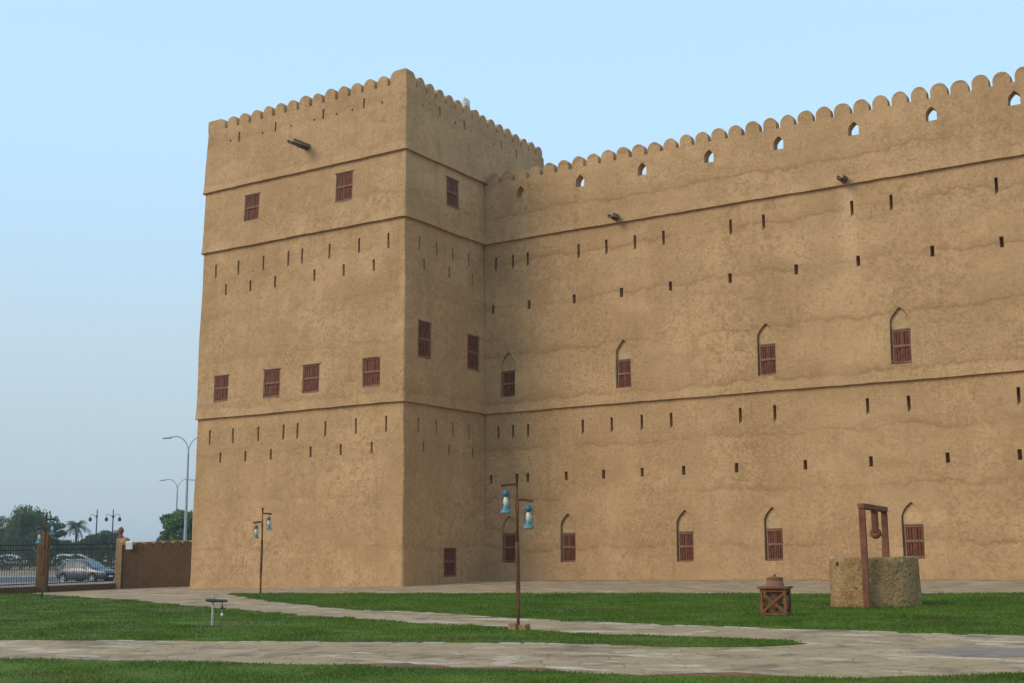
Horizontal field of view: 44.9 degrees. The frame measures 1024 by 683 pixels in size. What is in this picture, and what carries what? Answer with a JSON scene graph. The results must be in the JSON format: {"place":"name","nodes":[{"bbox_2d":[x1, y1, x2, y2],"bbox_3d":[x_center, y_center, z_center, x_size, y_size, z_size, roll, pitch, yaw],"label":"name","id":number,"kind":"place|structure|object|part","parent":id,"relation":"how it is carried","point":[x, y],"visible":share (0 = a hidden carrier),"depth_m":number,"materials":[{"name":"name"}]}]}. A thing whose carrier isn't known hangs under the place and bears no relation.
{"place":"outdoors","nodes":[
{"label":"outdoors","id":0,"kind":"place"},
{"bbox_2d":[0,577,113,582],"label":"road","id":1,"kind":"structure","parent":0,"point":[23,579],"depth_m":123.03,"materials":[{"name":"grey asphalt"}]},
{"bbox_2d":[56,559,114,581],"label":"parked car","id":2,"kind":"object","parent":1,"relation":"on","point":[93,571],"visible":0.65,"depth_m":92.22,"materials":[{"name":"silver metal"}]},
{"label":"side window","id":3,"kind":"part","parent":2,"relation":"part of","materials":[{"name":"grey glass"}]},
{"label":"side window","id":4,"kind":"part","parent":2,"relation":"part of","materials":[{"name":"grey glass"}]},
{"bbox_2d":[159,479,194,511],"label":"street lamp","id":5,"kind":"object","parent":1,"relation":"on","point":[177,490],"visible":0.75,"depth_m":125.23,"materials":[{"name":"metal"}]},
{"bbox_2d":[162,436,196,539],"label":"street lamp","id":6,"kind":"object","parent":1,"relation":"on","point":[186,510],"visible":0.68,"depth_m":90.82,"materials":[{"name":"metal"}]},
{"bbox_2d":[0,566,114,575],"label":"verge","id":7,"kind":"structure","parent":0,"point":[53,573],"depth_m":158.19,"materials":[{"name":"green plant"}]},
{"bbox_2d":[0,555,114,569],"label":"hedge","id":8,"kind":"object","parent":7,"relation":"on","point":[52,566],"visible":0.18,"depth_m":162.94,"materials":[{"name":"green plant"}]},
{"bbox_2d":[88,510,97,557],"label":"lamp post","id":9,"kind":"object","parent":7,"relation":"on","point":[90,518],"visible":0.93,"depth_m":168.49,"materials":[{"name":"black metal"}]},
{"bbox_2d":[105,510,120,566],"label":"lamp post","id":10,"kind":"object","parent":7,"relation":"on","point":[112,516],"visible":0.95,"depth_m":168.81,"materials":[{"name":"black metal"}]},
{"bbox_2d":[0,592,805,646],"bbox_3d":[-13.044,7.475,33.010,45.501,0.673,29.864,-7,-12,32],"label":"lawn","id":11,"kind":"structure","parent":0,"point":[278,637],"depth_m":23.51,"materials":[{"name":"green plant"}]},
{"bbox_2d":[36,513,55,597],"bbox_3d":[-17.453,8.102,46.251,0.677,3.350,0.218,7,-12,-37],"label":"lantern post","id":12,"kind":"object","parent":11,"relation":"on","point":[39,532],"visible":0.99,"depth_m":46.27,"materials":[{"name":"orange wood"}]},
{"bbox_2d":[205,594,227,625],"bbox_3d":[-6.026,5.521,25.265,0.443,0.740,0.108,0,-10,-1],"label":"short post","id":13,"kind":"object","parent":11,"relation":"on","point":[212,600],"visible":0.94,"depth_m":25.26,"materials":[{"name":"grey metal"}]},
{"bbox_2d":[508,623,530,629],"bbox_3d":[0.128,5.123,22.106,0.348,0.209,0.278,-7,-12,32],"label":"stone footing","id":14,"kind":"object","parent":11,"relation":"on","point":[513,626],"visible":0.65,"depth_m":22.04,"materials":[{"name":"beige stone"}]},
{"bbox_2d":[500,474,533,624],"bbox_3d":[0.100,3.875,22.320,0.603,2.982,0.194,0,-10,0],"label":"lantern post","id":15,"kind":"object","parent":14,"relation":"on","point":[507,510],"visible":0.99,"depth_m":22.41,"materials":[{"name":"orange wood"}]},
{"bbox_2d":[0,579,948,587],"bbox_3d":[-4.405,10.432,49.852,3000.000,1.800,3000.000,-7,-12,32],"label":"ground","id":16,"kind":"structure","parent":0,"point":[485,580],"depth_m":52.97,"materials":[{"name":"beige soil"}]},
{"bbox_2d":[0,539,36,593],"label":"iron fence","id":17,"kind":"object","parent":16,"relation":"on","point":[18,589],"visible":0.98,"depth_m":56.25,"materials":[{"name":"black metal"}]},
{"bbox_2d":[0,575,55,576],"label":"road kerb","id":18,"kind":"structure","parent":16,"relation":"on","point":[25,576],"depth_m":147.57,"materials":[{"name":"concrete"}]},
{"bbox_2d":[0,581,113,585],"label":"road kerb","id":19,"kind":"structure","parent":16,"relation":"on","point":[60,583],"depth_m":84.19,"materials":[{"name":"concrete"}]},
{"bbox_2d":[48,538,115,591],"bbox_3d":[-20.332,10.680,58.719,0.340,2.697,3.366,-9,-13,40],"label":"iron fence","id":20,"kind":"object","parent":16,"relation":"on","point":[80,587],"visible":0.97,"depth_m":58.60,"materials":[{"name":"black metal"}]},
{"bbox_2d":[114,527,129,588],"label":"pillar","id":21,"kind":"structure","parent":16,"relation":"on","point":[121,540],"depth_m":60.08,"materials":[{"name":"paint"}]},
{"bbox_2d":[122,540,191,588],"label":"boundary wall","id":22,"kind":"structure","parent":16,"relation":"on","point":[156,564],"depth_m":60.09,"materials":[{"name":"brown paint"}]},
{"bbox_2d":[126,541,132,549],"bbox_3d":[-18.534,9.893,60.138,0.320,0.397,0.414,0,-10,-3],"label":"floodlight","id":23,"kind":"object","parent":22,"relation":"attached to","point":[129,545],"visible":1,"depth_m":59.97,"materials":[{"name":"white paint"}]},
{"bbox_2d":[159,509,192,540],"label":"broadleaf tree","id":24,"kind":"object","parent":16,"relation":"on","point":[173,524],"visible":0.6,"depth_m":111.09,"materials":[{"name":"green plant"}]},
{"bbox_2d":[190,68,543,588],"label":"fort tower","id":25,"kind":"structure","parent":16,"relation":"on","point":[340,411],"depth_m":54.55,"materials":[{"name":"paint"}]},
{"bbox_2d":[214,374,229,401],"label":"window","id":26,"kind":"structure","parent":25,"relation":"in","point":[221,382],"depth_m":57.03,"materials":[{"name":"brown wood"}]},
{"bbox_2d":[244,192,260,220],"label":"window","id":27,"kind":"structure","parent":25,"relation":"in","point":[252,202],"depth_m":57.72,"materials":[{"name":"brown wood"}]},
{"bbox_2d":[263,368,280,397],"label":"window","id":28,"kind":"structure","parent":25,"relation":"in","point":[272,376],"depth_m":55.36,"materials":[{"name":"brown wood"}]},
{"bbox_2d":[302,363,320,393],"bbox_3d":[-8.734,1.644,54.169,1.060,1.330,0.180,-7,-12,32],"label":"window","id":29,"kind":"structure","parent":25,"relation":"in","point":[311,372],"depth_m":54.18,"materials":[{"name":"brown wood"}]},
{"bbox_2d":[335,170,353,202],"bbox_3d":[-7.375,-6.815,54.768,1.050,1.390,0.180,-7,-12,32],"label":"window","id":30,"kind":"structure","parent":25,"relation":"in","point":[344,183],"depth_m":54.78,"materials":[{"name":"brown wood"}]},
{"bbox_2d":[362,356,379,387],"bbox_3d":[-5.898,1.313,52.410,1.060,1.320,0.180,-7,-12,32],"label":"window","id":31,"kind":"structure","parent":25,"relation":"in","point":[371,367],"depth_m":52.43,"materials":[{"name":"brown wood"}]},
{"bbox_2d":[418,319,431,358],"bbox_3d":[-3.781,-0.063,52.890,0.180,1.640,1.030,-7,-12,32],"label":"window","id":32,"kind":"structure","parent":25,"relation":"in","point":[424,326],"depth_m":52.92,"materials":[{"name":"brown wood"}]},
{"bbox_2d":[444,548,455,576],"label":"window","id":33,"kind":"structure","parent":25,"relation":"in","point":[449,553],"depth_m":52.90,"materials":[{"name":"brown wood"}]},
{"bbox_2d":[446,175,459,209],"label":"window","id":34,"kind":"structure","parent":25,"relation":"in","point":[452,186],"depth_m":55.88,"materials":[{"name":"brown wood"}]},
{"bbox_2d":[462,97,469,106],"bbox_3d":[-2.329,-10.396,58.127,0.540,1.960,0.480,-7,-12,32],"label":"loudspeaker","id":35,"kind":"object","parent":25,"relation":"on","point":[465,101],"visible":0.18,"depth_m":58.27,"materials":[{"name":"metal"}]},
{"bbox_2d":[467,333,479,371],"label":"window","id":36,"kind":"structure","parent":25,"relation":"in","point":[473,341],"depth_m":56.01,"materials":[{"name":"brown wood"}]},
{"bbox_2d":[483,67,1023,579],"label":"curtain wall","id":37,"kind":"structure","parent":16,"relation":"on","point":[753,351],"depth_m":49.50,"materials":[{"name":"paint"}]},
{"bbox_2d":[502,370,514,396],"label":"arched window","id":38,"kind":"structure","parent":37,"relation":"in","point":[508,376],"depth_m":55.91,"materials":[{"name":"brown wood"}]},
{"bbox_2d":[504,533,514,560],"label":"arched window","id":39,"kind":"structure","parent":37,"relation":"in","point":[509,538],"depth_m":54.70,"materials":[{"name":"brown wood"}]},
{"bbox_2d":[562,533,574,560],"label":"arched window","id":40,"kind":"structure","parent":37,"relation":"in","point":[568,539],"depth_m":53.11,"materials":[{"name":"brown wood"}]},
{"bbox_2d":[617,358,631,387],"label":"arched window","id":41,"kind":"structure","parent":37,"relation":"in","point":[624,365],"depth_m":52.84,"materials":[{"name":"brown wood"}]},
{"bbox_2d":[678,531,693,560],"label":"arched window","id":42,"kind":"structure","parent":37,"relation":"in","point":[686,553],"depth_m":50.21,"materials":[{"name":"brown wood"}]},
{"bbox_2d":[759,343,775,375],"bbox_3d":[10.242,0.715,49.489,0.708,1.251,0.150,-7,-12,32],"label":"arched window","id":43,"kind":"structure","parent":37,"relation":"in","point":[767,352],"depth_m":49.49,"materials":[{"name":"brown wood"}]},
{"bbox_2d":[766,528,782,559],"bbox_3d":[10.266,7.887,48.257,0.678,1.211,0.150,-7,-12,32],"label":"arched window","id":44,"kind":"structure","parent":37,"relation":"in","point":[774,535],"depth_m":48.26,"materials":[{"name":"brown wood"}]},
{"bbox_2d":[892,328,911,363],"bbox_3d":[14.713,0.163,46.710,0.708,1.291,0.150,-7,-12,32],"label":"arched window","id":45,"kind":"structure","parent":37,"relation":"in","point":[901,338],"depth_m":46.70,"materials":[{"name":"brown wood"}]},
{"bbox_2d":[904,524,924,557],"bbox_3d":[14.781,7.305,45.444,0.718,1.211,0.150,-7,-12,32],"label":"arched window","id":46,"kind":"structure","parent":37,"relation":"in","point":[914,534],"depth_m":45.44,"materials":[{"name":"brown wood"}]},
{"bbox_2d":[0,579,1023,677],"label":"path","id":47,"kind":"structure","parent":0,"point":[840,653],"depth_m":18.71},
{"bbox_2d":[35,531,50,592],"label":"pillar","id":48,"kind":"structure","parent":47,"relation":"on","point":[39,565],"depth_m":57.09,"materials":[{"name":"brown paint"}]},
{"bbox_2d":[253,508,271,592],"bbox_3d":[-9.084,7.689,44.979,0.664,3.285,0.214,1,-10,-6],"label":"lantern post","id":49,"kind":"object","parent":47,"relation":"on","point":[268,527],"visible":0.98,"depth_m":45.06,"materials":[{"name":"orange wood"}]},
{"bbox_2d":[15,640,612,645],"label":"kerb","id":50,"kind":"structure","parent":47,"relation":"on","point":[362,642],"depth_m":19.84,"materials":[{"name":"concrete"}]},
{"bbox_2d":[251,599,1009,635],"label":"kerb","id":51,"kind":"structure","parent":47,"relation":"on","point":[652,624],"depth_m":22.72,"materials":[{"name":"concrete"}]},
{"bbox_2d":[911,647,1023,657],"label":"paving slab","id":52,"kind":"structure","parent":47,"relation":"attached to","point":[990,652],"depth_m":16.24,"materials":[{"name":"stone"}]},
{"bbox_2d":[0,656,1023,682],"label":"lawn","id":53,"kind":"structure","parent":0,"point":[153,677],"depth_m":14.66,"materials":[{"name":"green plant"}]},
{"bbox_2d":[0,0,1023,547],"label":"sky","id":54,"kind":"structure","parent":0,"point":[107,107],"materials":[{"name":"blue"}]},
{"bbox_2d":[227,591,1023,635],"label":"lawn","id":55,"kind":"structure","parent":0,"point":[771,627],"depth_m":26.96,"materials":[{"name":"green plant"}]},
{"bbox_2d":[757,586,792,616],"bbox_3d":[5.303,5.242,24.928,0.600,0.632,0.600,-5,-11,23],"label":"jar stand","id":56,"kind":"object","parent":55,"relation":"on","point":[765,608],"visible":0.88,"depth_m":24.75,"materials":[{"name":"brown wood"}]},
{"bbox_2d":[766,574,783,610],"bbox_3d":[5.301,5.054,24.961,0.368,0.735,0.368,-7,-12,32],"label":"clay jar","id":57,"kind":"object","parent":56,"relation":"in","point":[774,580],"visible":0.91,"depth_m":24.85,"materials":[{"name":"brown ceramic"}]},
{"bbox_2d":[829,503,922,608],"bbox_3d":[8.203,4.932,28.161,2.005,2.405,2.007,3,-10,-16],"label":"stone well","id":58,"kind":"object","parent":55,"relation":"on","point":[864,580],"visible":0.93,"depth_m":27.26,"materials":[{"name":"stone"}]},
{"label":"far lawn","id":59,"kind":"structure","parent":0,"visible":0},
{"bbox_2d":[0,515,11,554],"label":"broadleaf tree","id":60,"kind":"object","parent":59,"relation":"on","point":[4,527],"visible":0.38,"depth_m":187.01,"materials":[{"name":"green plant"}]},
{"bbox_2d":[0,554,26,565],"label":"parked car","id":61,"kind":"object","parent":59,"relation":"on","point":[13,557],"visible":0.32,"depth_m":191.23,"materials":[{"name":"white paint"}]},
{"bbox_2d":[0,504,61,566],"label":"tree","id":62,"kind":"object","parent":59,"relation":"on","point":[24,523],"visible":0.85,"depth_m":179.70,"materials":[{"name":"green plant"}]},
{"bbox_2d":[49,522,67,565],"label":"broadleaf tree","id":63,"kind":"object","parent":59,"relation":"on","point":[62,533],"visible":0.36,"depth_m":185.34,"materials":[{"name":"green plant"}]},
{"bbox_2d":[52,554,73,565],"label":"parked car","id":64,"kind":"object","parent":59,"relation":"on","point":[61,555],"visible":0.17,"depth_m":192.97,"materials":[{"name":"white paint"}]},
{"bbox_2d":[63,520,90,556],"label":"palm tree","id":65,"kind":"object","parent":59,"relation":"on","point":[76,526],"visible":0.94,"depth_m":189.47,"materials":[{"name":"green plant"}]},
{"bbox_2d":[0,534,159,565],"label":"shrubbery","id":66,"kind":"object","parent":59,"relation":"on","point":[71,547],"visible":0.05,"depth_m":203.25,"materials":[{"name":"green plant"}]},
{"bbox_2d":[76,534,103,557],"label":"bushy tree","id":67,"kind":"object","parent":59,"relation":"on","point":[89,537],"visible":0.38,"depth_m":179.15,"materials":[{"name":"green plant"}]},
{"bbox_2d":[93,530,122,565],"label":"bushy tree","id":68,"kind":"object","parent":59,"relation":"on","point":[107,535],"visible":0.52,"depth_m":177.19,"materials":[{"name":"green plant"}]}
]}

